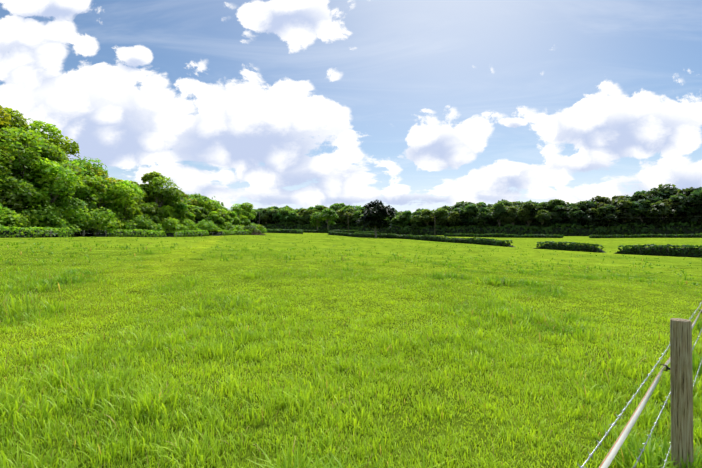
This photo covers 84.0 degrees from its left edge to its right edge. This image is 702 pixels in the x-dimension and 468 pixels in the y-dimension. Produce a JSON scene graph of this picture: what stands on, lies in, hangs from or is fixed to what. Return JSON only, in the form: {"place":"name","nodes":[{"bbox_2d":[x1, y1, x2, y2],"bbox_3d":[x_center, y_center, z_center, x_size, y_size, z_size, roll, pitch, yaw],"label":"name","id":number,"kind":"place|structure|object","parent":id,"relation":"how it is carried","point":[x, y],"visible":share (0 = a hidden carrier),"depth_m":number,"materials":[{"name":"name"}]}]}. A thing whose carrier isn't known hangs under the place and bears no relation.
{"place":"outdoors","nodes":[
{"label":"outdoors","id":0,"kind":"place"},
{"bbox_2d":[0,233,701,467],"bbox_3d":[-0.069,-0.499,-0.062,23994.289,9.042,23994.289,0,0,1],"label":"ground","id":1,"kind":"structure","parent":0,"point":[317,240],"depth_m":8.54,"materials":[{"name":"green plant"}]},
{"bbox_2d":[0,204,22,226],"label":"wood shrub","id":2,"kind":"object","parent":1,"relation":"on","point":[2,212],"visible":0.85,"depth_m":46.55,"materials":[{"name":"green plant"}]},
{"bbox_2d":[0,157,22,213],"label":"tree","id":3,"kind":"object","parent":1,"relation":"on","point":[9,182],"visible":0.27,"depth_m":51.70,"materials":[{"name":"green plant"}]},
{"bbox_2d":[0,106,23,164],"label":"tree","id":4,"kind":"object","parent":1,"relation":"on","point":[4,116],"visible":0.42,"depth_m":55.27,"materials":[{"name":"green plant"}]},
{"bbox_2d":[0,105,28,136],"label":"tree","id":5,"kind":"object","parent":1,"relation":"on","point":[17,117],"visible":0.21,"depth_m":61.32,"materials":[{"name":"green plant"}]},
{"bbox_2d":[0,206,30,229],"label":"wood shrub","id":6,"kind":"object","parent":1,"relation":"on","point":[19,221],"visible":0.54,"depth_m":48.40,"materials":[{"name":"green plant"}]},
{"bbox_2d":[0,150,35,210],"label":"tree","id":7,"kind":"object","parent":1,"relation":"on","point":[5,189],"visible":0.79,"depth_m":50.19,"materials":[{"name":"green plant"}]},
{"bbox_2d":[7,210,43,227],"bbox_3d":[-42.888,-1.428,51.339,5.364,3.830,3.944,0,0,35],"label":"wood shrub","id":8,"kind":"object","parent":1,"relation":"on","point":[31,218],"visible":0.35,"depth_m":51.09,"materials":[{"name":"green plant"}]},
{"bbox_2d":[1,181,51,220],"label":"tree","id":9,"kind":"object","parent":1,"relation":"on","point":[42,196],"visible":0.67,"depth_m":52.26,"materials":[{"name":"green plant"}]},
{"bbox_2d":[0,127,61,188],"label":"tree","id":10,"kind":"object","parent":1,"relation":"on","point":[53,157],"visible":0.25,"depth_m":57.68,"materials":[{"name":"green plant"}]},
{"bbox_2d":[0,127,77,210],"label":"tree","id":11,"kind":"object","parent":1,"relation":"on","point":[23,155],"visible":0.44,"depth_m":54.88,"materials":[{"name":"green plant"}]},
{"bbox_2d":[19,202,65,229],"bbox_3d":[-41.935,-1.996,53.028,5.123,4.983,6.484,0,0,1],"label":"wood shrub","id":12,"kind":"object","parent":1,"relation":"on","point":[49,216],"visible":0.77,"depth_m":52.43,"materials":[{"name":"green plant"}]},
{"bbox_2d":[9,118,79,160],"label":"tree","id":13,"kind":"object","parent":1,"relation":"on","point":[54,135],"visible":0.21,"depth_m":66.74,"materials":[{"name":"green plant"}]},
{"bbox_2d":[11,158,87,217],"bbox_3d":[-43.998,-5.119,57.425,9.699,11.647,8.544,0,0,1],"label":"tree","id":14,"kind":"object","parent":1,"relation":"on","point":[64,181],"visible":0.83,"depth_m":55.91,"materials":[{"name":"green plant"}]},
{"bbox_2d":[18,161,82,209],"bbox_3d":[-47.564,-5.583,60.906,10.746,12.372,11.505,0,0,1],"label":"tree","id":15,"kind":"object","parent":1,"relation":"on","point":[38,173],"visible":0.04,"depth_m":56.34,"materials":[{"name":"green plant"}]},
{"bbox_2d":[36,218,81,231],"bbox_3d":[-41.568,-0.930,55.514,5.428,2.854,4.242,0,0,-30],"label":"wood shrub","id":16,"kind":"object","parent":1,"relation":"on","point":[68,224],"visible":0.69,"depth_m":54.79,"materials":[{"name":"green plant"}]},
{"bbox_2d":[47,204,94,234],"bbox_3d":[-41.633,-1.986,57.827,6.101,4.956,5.696,0,0,1],"label":"tree","id":17,"kind":"object","parent":1,"relation":"on","point":[70,213],"visible":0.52,"depth_m":57.51,"materials":[{"name":"green plant"}]},
{"bbox_2d":[50,174,97,233],"bbox_3d":[-43.634,-4.292,60.073,6.912,9.962,7.557,0,0,1],"label":"tree","id":18,"kind":"object","parent":1,"relation":"on","point":[86,188],"visible":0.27,"depth_m":60.17,"materials":[{"name":"green plant"}]},
{"bbox_2d":[56,160,94,235],"bbox_3d":[-46.302,-5.682,63.736,8.142,12.707,9.958,0,0,1],"label":"tree","id":19,"kind":"object","parent":1,"relation":"on","point":[82,175],"visible":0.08,"depth_m":63.60,"materials":[{"name":"green plant"}]},
{"bbox_2d":[62,212,102,236],"bbox_3d":[-40.855,-1.452,59.380,5.284,3.898,5.275,0,0,-31],"label":"wood shrub","id":20,"kind":"object","parent":1,"relation":"on","point":[83,224],"visible":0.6,"depth_m":58.98,"materials":[{"name":"green plant"}]},
{"bbox_2d":[60,161,105,204],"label":"tree","id":21,"kind":"object","parent":1,"relation":"on","point":[92,169],"visible":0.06,"depth_m":65.97,"materials":[{"name":"green plant"}]},
{"bbox_2d":[64,156,121,210],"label":"tree","id":22,"kind":"object","parent":1,"relation":"on","point":[96,167],"visible":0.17,"depth_m":67.08,"materials":[{"name":"green plant"}]},
{"bbox_2d":[73,174,125,234],"bbox_3d":[-43.029,-4.582,64.798,7.568,10.597,8.637,0,0,16],"label":"tree","id":23,"kind":"object","parent":1,"relation":"on","point":[95,196],"visible":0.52,"depth_m":63.96,"materials":[{"name":"green plant"}]},
{"bbox_2d":[86,207,123,235],"bbox_3d":[-39.631,-1.949,62.056,7.542,4.936,4.953,0,0,20],"label":"wood shrub","id":24,"kind":"object","parent":1,"relation":"on","point":[110,222],"visible":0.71,"depth_m":61.11,"materials":[{"name":"green plant"}]},
{"bbox_2d":[91,223,120,232],"bbox_3d":[-39.959,-0.719,63.438,3.374,2.523,4.339,0,0,31],"label":"wood shrub","id":25,"kind":"object","parent":1,"relation":"on","point":[110,227],"visible":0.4,"depth_m":63.00,"materials":[{"name":"green plant"}]},
{"bbox_2d":[94,210,124,226],"bbox_3d":[-40.736,-1.743,64.734,5.646,4.618,5.733,0,0,1],"label":"wood shrub","id":26,"kind":"object","parent":1,"relation":"on","point":[118,217],"visible":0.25,"depth_m":64.87,"materials":[{"name":"green plant"}]},
{"bbox_2d":[0,169,224,235],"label":"wood interior","id":27,"kind":"object","parent":1,"relation":"on","point":[89,233],"visible":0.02,"depth_m":67.44,"materials":[{"name":"green plant"}]},
{"bbox_2d":[99,180,143,228],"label":"tree","id":28,"kind":"object","parent":1,"relation":"on","point":[124,206],"visible":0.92,"depth_m":67.52,"materials":[{"name":"green plant"}]},
{"bbox_2d":[117,220,137,229],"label":"wood shrub","id":29,"kind":"object","parent":1,"relation":"on","point":[128,225],"visible":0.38,"depth_m":67.02,"materials":[{"name":"green plant"}]},
{"bbox_2d":[0,225,258,237],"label":"hedge","id":30,"kind":"object","parent":1,"relation":"on","point":[23,232],"visible":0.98,"depth_m":61.61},
{"bbox_2d":[121,183,147,205],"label":"tree","id":31,"kind":"object","parent":1,"relation":"on","point":[144,195],"visible":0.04,"depth_m":76.76,"materials":[{"name":"green plant"}]},
{"bbox_2d":[123,214,151,228],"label":"wood shrub","id":32,"kind":"object","parent":1,"relation":"on","point":[137,219],"visible":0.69,"depth_m":69.91,"materials":[{"name":"green plant"}]},
{"bbox_2d":[121,194,154,228],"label":"tree","id":33,"kind":"object","parent":1,"relation":"on","point":[145,208],"visible":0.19,"depth_m":73.41,"materials":[{"name":"green plant"}]},
{"bbox_2d":[134,221,157,229],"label":"wood shrub","id":34,"kind":"object","parent":1,"relation":"on","point":[153,225],"visible":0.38,"depth_m":71.42,"materials":[{"name":"green plant"}]},
{"bbox_2d":[141,202,164,221],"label":"tree","id":35,"kind":"object","parent":1,"relation":"on","point":[153,217],"visible":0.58,"depth_m":76.73,"materials":[{"name":"green plant"}]},
{"bbox_2d":[137,171,172,207],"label":"tree","id":36,"kind":"object","parent":1,"relation":"on","point":[148,176],"visible":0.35,"depth_m":82.33,"materials":[{"name":"green plant"}]},
{"bbox_2d":[138,175,187,206],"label":"tree","id":37,"kind":"object","parent":1,"relation":"on","point":[174,194],"visible":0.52,"depth_m":81.69,"materials":[{"name":"green plant"}]},
{"bbox_2d":[154,205,178,231],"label":"tree","id":38,"kind":"object","parent":1,"relation":"on","point":[166,213],"visible":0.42,"depth_m":81.57,"materials":[{"name":"green plant"}]},
{"bbox_2d":[157,217,179,230],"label":"wood shrub","id":39,"kind":"object","parent":1,"relation":"on","point":[165,223],"visible":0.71,"depth_m":77.68,"materials":[{"name":"green plant"}]},
{"bbox_2d":[166,202,188,223],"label":"tree","id":40,"kind":"object","parent":1,"relation":"on","point":[180,208],"visible":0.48,"depth_m":84.56,"materials":[{"name":"green plant"}]},
{"bbox_2d":[169,224,188,230],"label":"wood shrub","id":41,"kind":"object","parent":1,"relation":"on","point":[180,227],"visible":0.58,"depth_m":80.12,"materials":[{"name":"green plant"}]},
{"bbox_2d":[177,217,196,229],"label":"wood shrub","id":42,"kind":"object","parent":1,"relation":"on","point":[187,223],"visible":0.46,"depth_m":84.50,"materials":[{"name":"green plant"}]},
{"bbox_2d":[183,212,195,227],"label":"tree","id":43,"kind":"object","parent":1,"relation":"on","point":[191,216],"visible":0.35,"depth_m":89.78,"materials":[{"name":"green plant"}]},
{"bbox_2d":[189,206,207,223],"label":"tree","id":44,"kind":"object","parent":1,"relation":"on","point":[197,211],"visible":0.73,"depth_m":93.80,"materials":[{"name":"green plant"}]},
{"bbox_2d":[195,219,215,231],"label":"wood shrub","id":45,"kind":"object","parent":1,"relation":"on","point":[211,226],"visible":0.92,"depth_m":88.85,"materials":[{"name":"green plant"}]},
{"bbox_2d":[197,196,214,221],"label":"tree","id":46,"kind":"object","parent":1,"relation":"on","point":[209,206],"visible":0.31,"depth_m":98.58,"materials":[{"name":"green plant"}]},
{"bbox_2d":[205,211,224,227],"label":"tree","id":47,"kind":"object","parent":1,"relation":"on","point":[214,216],"visible":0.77,"depth_m":96.78,"materials":[{"name":"green plant"}]},
{"bbox_2d":[207,200,230,221],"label":"tree","id":48,"kind":"object","parent":1,"relation":"on","point":[216,206],"visible":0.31,"depth_m":103.48,"materials":[{"name":"green plant"}]},
{"bbox_2d":[215,209,233,224],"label":"tree","id":49,"kind":"object","parent":1,"relation":"on","point":[223,213],"visible":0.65,"depth_m":100.47,"materials":[{"name":"green plant"}]},
{"bbox_2d":[218,221,235,229],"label":"wood shrub","id":50,"kind":"object","parent":1,"relation":"on","point":[227,224],"visible":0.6,"depth_m":98.92,"materials":[{"name":"green plant"}]},
{"bbox_2d":[209,225,264,234],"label":"bush","id":51,"kind":"object","parent":1,"relation":"on","point":[257,232],"visible":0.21,"depth_m":108.33,"materials":[{"name":"green plant"}]},
{"bbox_2d":[231,207,242,217],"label":"tree","id":52,"kind":"object","parent":1,"relation":"on","point":[237,210],"visible":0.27,"depth_m":115.86,"materials":[{"name":"green plant"}]},
{"bbox_2d":[230,202,256,218],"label":"tree","id":53,"kind":"object","parent":1,"relation":"on","point":[246,211],"visible":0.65,"depth_m":168.00,"materials":[{"name":"green plant"}]},
{"bbox_2d":[239,216,252,225],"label":"tree","id":54,"kind":"object","parent":1,"relation":"on","point":[244,221],"visible":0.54,"depth_m":112.93,"materials":[{"name":"green plant"}]},
{"bbox_2d":[258,208,272,225],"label":"tree","id":55,"kind":"object","parent":1,"relation":"on","point":[265,216],"visible":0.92,"depth_m":325.13,"materials":[{"name":"green plant"}]},
{"bbox_2d":[271,209,279,224],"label":"tree","id":56,"kind":"object","parent":1,"relation":"on","point":[275,217],"visible":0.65,"depth_m":324.85,"materials":[{"name":"green plant"}]},
{"bbox_2d":[277,209,289,222],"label":"tree","id":57,"kind":"object","parent":1,"relation":"on","point":[281,214],"visible":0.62,"depth_m":321.36,"materials":[{"name":"green plant"}]},
{"bbox_2d":[266,229,302,233],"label":"hedge","id":58,"kind":"object","parent":1,"relation":"on","point":[293,231],"visible":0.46,"depth_m":166.57,"materials":[{"name":"green plant"}]},
{"bbox_2d":[284,211,299,225],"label":"tree","id":59,"kind":"object","parent":1,"relation":"on","point":[292,217],"visible":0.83,"depth_m":315.12,"materials":[{"name":"green plant"}]},
{"bbox_2d":[308,205,326,214],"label":"tree","id":60,"kind":"object","parent":1,"relation":"on","point":[319,208],"visible":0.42,"depth_m":301.43,"materials":[{"name":"green plant"}]},
{"bbox_2d":[310,212,325,229],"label":"tree","id":61,"kind":"object","parent":1,"relation":"on","point":[316,218],"visible":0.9,"depth_m":267.37,"materials":[{"name":"green plant"}]},
{"bbox_2d":[266,228,378,233],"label":"hedge","id":62,"kind":"object","parent":1,"relation":"on","point":[326,231],"visible":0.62,"depth_m":252.15,"materials":[{"name":"green plant"}]},
{"bbox_2d":[320,208,338,227],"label":"tree","id":63,"kind":"object","parent":1,"relation":"on","point":[328,212],"visible":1,"depth_m":260.44,"materials":[{"name":"green plant"}]},
{"bbox_2d":[330,203,345,211],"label":"tree","id":64,"kind":"object","parent":1,"relation":"on","point":[335,206],"visible":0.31,"depth_m":317.12,"materials":[{"name":"green plant"}]},
{"bbox_2d":[334,210,346,222],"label":"tree","id":65,"kind":"object","parent":1,"relation":"on","point":[340,218],"visible":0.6,"depth_m":295.90,"materials":[{"name":"green plant"}]},
{"bbox_2d":[341,207,355,223],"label":"tree","id":66,"kind":"object","parent":1,"relation":"on","point":[350,211],"visible":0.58,"depth_m":291.72,"materials":[{"name":"green plant"}]},
{"bbox_2d":[348,211,361,225],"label":"tree","id":67,"kind":"object","parent":1,"relation":"on","point":[357,214],"visible":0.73,"depth_m":291.69,"materials":[{"name":"green plant"}]},
{"bbox_2d":[356,200,395,237],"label":"tree","id":68,"kind":"object","parent":1,"relation":"on","point":[376,214],"visible":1,"depth_m":127.46,"materials":[{"name":"black plant"}]},
{"bbox_2d":[390,216,402,226],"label":"tree","id":69,"kind":"object","parent":1,"relation":"on","point":[397,220],"visible":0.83,"depth_m":277.34,"materials":[{"name":"green plant"}]},
{"bbox_2d":[399,210,413,226],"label":"tree","id":70,"kind":"object","parent":1,"relation":"on","point":[406,220],"visible":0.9,"depth_m":275.27,"materials":[{"name":"green plant"}]},
{"bbox_2d":[410,215,423,227],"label":"tree","id":71,"kind":"object","parent":1,"relation":"on","point":[415,221],"visible":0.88,"depth_m":268.06,"materials":[{"name":"green plant"}]},
{"bbox_2d":[419,209,433,227],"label":"tree","id":72,"kind":"object","parent":1,"relation":"on","point":[426,215],"visible":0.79,"depth_m":267.27,"materials":[{"name":"green plant"}]},
{"bbox_2d":[430,208,448,227],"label":"tree","id":73,"kind":"object","parent":1,"relation":"on","point":[440,214],"visible":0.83,"depth_m":260.13,"materials":[{"name":"green plant"}]},
{"bbox_2d":[445,211,461,228],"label":"tree","id":74,"kind":"object","parent":1,"relation":"on","point":[451,220],"visible":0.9,"depth_m":256.73,"materials":[{"name":"green plant"}]},
{"bbox_2d":[459,204,478,227],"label":"tree","id":75,"kind":"object","parent":1,"relation":"on","point":[469,211],"visible":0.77,"depth_m":255.33,"materials":[{"name":"green plant"}]},
{"bbox_2d":[253,221,701,235],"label":"hedge","id":76,"kind":"object","parent":1,"relation":"on","point":[694,227],"visible":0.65,"depth_m":236.92,"materials":[{"name":"green plant"}]},
{"bbox_2d":[260,208,701,228],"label":"wood interior","id":77,"kind":"object","parent":1,"relation":"on","point":[494,222],"visible":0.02,"depth_m":254.81,"materials":[{"name":"black"}]},
{"bbox_2d":[473,207,493,226],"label":"tree","id":78,"kind":"object","parent":1,"relation":"on","point":[483,214],"visible":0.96,"depth_m":247.52,"materials":[{"name":"green plant"}]},
{"bbox_2d":[492,203,508,226],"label":"tree","id":79,"kind":"object","parent":1,"relation":"on","point":[500,209],"visible":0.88,"depth_m":246.99,"materials":[{"name":"green plant"}]},
{"bbox_2d":[502,206,519,224],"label":"tree","id":80,"kind":"object","parent":1,"relation":"on","point":[512,214],"visible":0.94,"depth_m":244.20,"materials":[{"name":"green plant"}]},
{"bbox_2d":[328,231,701,257],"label":"hedge","id":81,"kind":"object","parent":1,"relation":"on","point":[691,250],"visible":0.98,"depth_m":72.41,"materials":[{"name":"green plant"}]},
{"bbox_2d":[517,201,538,225],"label":"tree","id":82,"kind":"object","parent":1,"relation":"on","point":[525,213],"visible":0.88,"depth_m":240.18,"materials":[{"name":"green plant"}]},
{"bbox_2d":[534,209,552,226],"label":"tree","id":83,"kind":"object","parent":1,"relation":"on","point":[543,216],"visible":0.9,"depth_m":233.29,"materials":[{"name":"green plant"}]},
{"bbox_2d":[534,202,553,224],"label":"tree","id":84,"kind":"object","parent":1,"relation":"on","point":[544,206],"visible":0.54,"depth_m":238.66,"materials":[{"name":"green plant"}]},
{"bbox_2d":[547,199,569,218],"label":"tree","id":85,"kind":"object","parent":1,"relation":"on","point":[553,202],"visible":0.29,"depth_m":237.46,"materials":[{"name":"green plant"}]},
{"bbox_2d":[550,205,567,226],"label":"tree","id":86,"kind":"object","parent":1,"relation":"on","point":[558,216],"visible":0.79,"depth_m":232.46,"materials":[{"name":"green plant"}]},
{"bbox_2d":[444,233,701,237],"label":"hedge","id":87,"kind":"object","parent":1,"relation":"on","point":[504,235],"visible":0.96,"depth_m":184.62,"materials":[{"name":"green plant"}]},
{"bbox_2d":[566,206,584,226],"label":"tree","id":88,"kind":"object","parent":1,"relation":"on","point":[575,214],"visible":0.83,"depth_m":226.75,"materials":[{"name":"green plant"}]},
{"bbox_2d":[571,200,597,211],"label":"tree","id":89,"kind":"object","parent":1,"relation":"on","point":[584,206],"visible":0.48,"depth_m":230.62,"materials":[{"name":"green plant"}]},
{"bbox_2d":[581,208,604,227],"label":"tree","id":90,"kind":"object","parent":1,"relation":"on","point":[590,215],"visible":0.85,"depth_m":224.83,"materials":[{"name":"green plant"}]},
{"bbox_2d":[590,196,611,204],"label":"tree","id":91,"kind":"object","parent":1,"relation":"on","point":[600,199],"visible":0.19,"depth_m":240.77,"materials":[{"name":"green plant"}]},
{"bbox_2d":[594,204,619,228],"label":"tree","id":92,"kind":"object","parent":1,"relation":"on","point":[608,213],"visible":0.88,"depth_m":218.99,"materials":[{"name":"green plant"}]},
{"bbox_2d":[610,198,633,221],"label":"tree","id":93,"kind":"object","parent":1,"relation":"on","point":[615,202],"visible":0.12,"depth_m":224.17,"materials":[{"name":"green plant"}]},
{"bbox_2d":[615,200,638,227],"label":"tree","id":94,"kind":"object","parent":1,"relation":"on","point":[626,217],"visible":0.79,"depth_m":215.67,"materials":[{"name":"green plant"}]},
{"bbox_2d":[625,194,651,202],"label":"tree","id":95,"kind":"object","parent":1,"relation":"on","point":[635,197],"visible":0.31,"depth_m":220.65,"materials":[{"name":"green plant"}]},
{"bbox_2d":[622,199,659,226],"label":"tree","id":96,"kind":"object","parent":1,"relation":"on","point":[639,207],"visible":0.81,"depth_m":213.67,"materials":[{"name":"green plant"}]},
{"bbox_2d":[646,202,679,226],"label":"tree","id":97,"kind":"object","parent":1,"relation":"on","point":[660,209],"visible":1,"depth_m":207.60,"materials":[{"name":"green plant"}]},
{"bbox_2d":[655,191,673,199],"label":"tree","id":98,"kind":"object","parent":1,"relation":"on","point":[667,193],"visible":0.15,"depth_m":223.09,"materials":[{"name":"green plant"}]},
{"bbox_2d":[650,184,680,197],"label":"tree","id":99,"kind":"object","parent":1,"relation":"on","point":[674,190],"visible":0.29,"depth_m":226.57,"materials":[{"name":"green plant"}]},
{"bbox_2d":[662,199,687,215],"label":"tree","id":100,"kind":"object","parent":1,"relation":"on","point":[675,204],"visible":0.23,"depth_m":207.82,"materials":[{"name":"green plant"}]},
{"bbox_2d":[670,318,693,467],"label":"fence post","id":101,"kind":"object","parent":1,"relation":"on","point":[681,384],"visible":0.98,"depth_m":2.69,"materials":[{"name":"brown wood"}]},
{"bbox_2d":[578,300,701,467],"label":"barbed wire","id":102,"kind":"object","parent":101,"relation":"attached to","point":[614,424],"visible":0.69,"depth_m":1.68,"materials":[{"name":"grey metal"}]},
{"bbox_2d":[599,309,701,467],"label":"electric tape","id":103,"kind":"object","parent":101,"relation":"attached to","point":[612,453],"visible":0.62,"depth_m":2.00,"materials":[{"name":"white plastic"}]},
{"bbox_2d":[632,330,701,467],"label":"barbed wire","id":104,"kind":"object","parent":101,"relation":"attached to","point":[645,443],"visible":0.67,"depth_m":2.28,"materials":[{"name":"grey metal"}]},
{"bbox_2d":[668,193,695,222],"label":"tree","id":105,"kind":"object","parent":1,"relation":"on","point":[682,210],"visible":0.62,"depth_m":206.45,"materials":[{"name":"green plant"}]},
{"bbox_2d":[676,187,701,205],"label":"tree","id":106,"kind":"object","parent":1,"relation":"on","point":[687,191],"visible":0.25,"depth_m":209.05,"materials":[{"name":"green plant"}]},
{"bbox_2d":[682,189,701,223],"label":"tree","id":107,"kind":"object","parent":1,"relation":"on","point":[694,197],"visible":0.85,"depth_m":200.96,"materials":[{"name":"green plant"}]},
{"bbox_2d":[0,0,701,212],"label":"sky","id":108,"kind":"structure","parent":0,"point":[411,105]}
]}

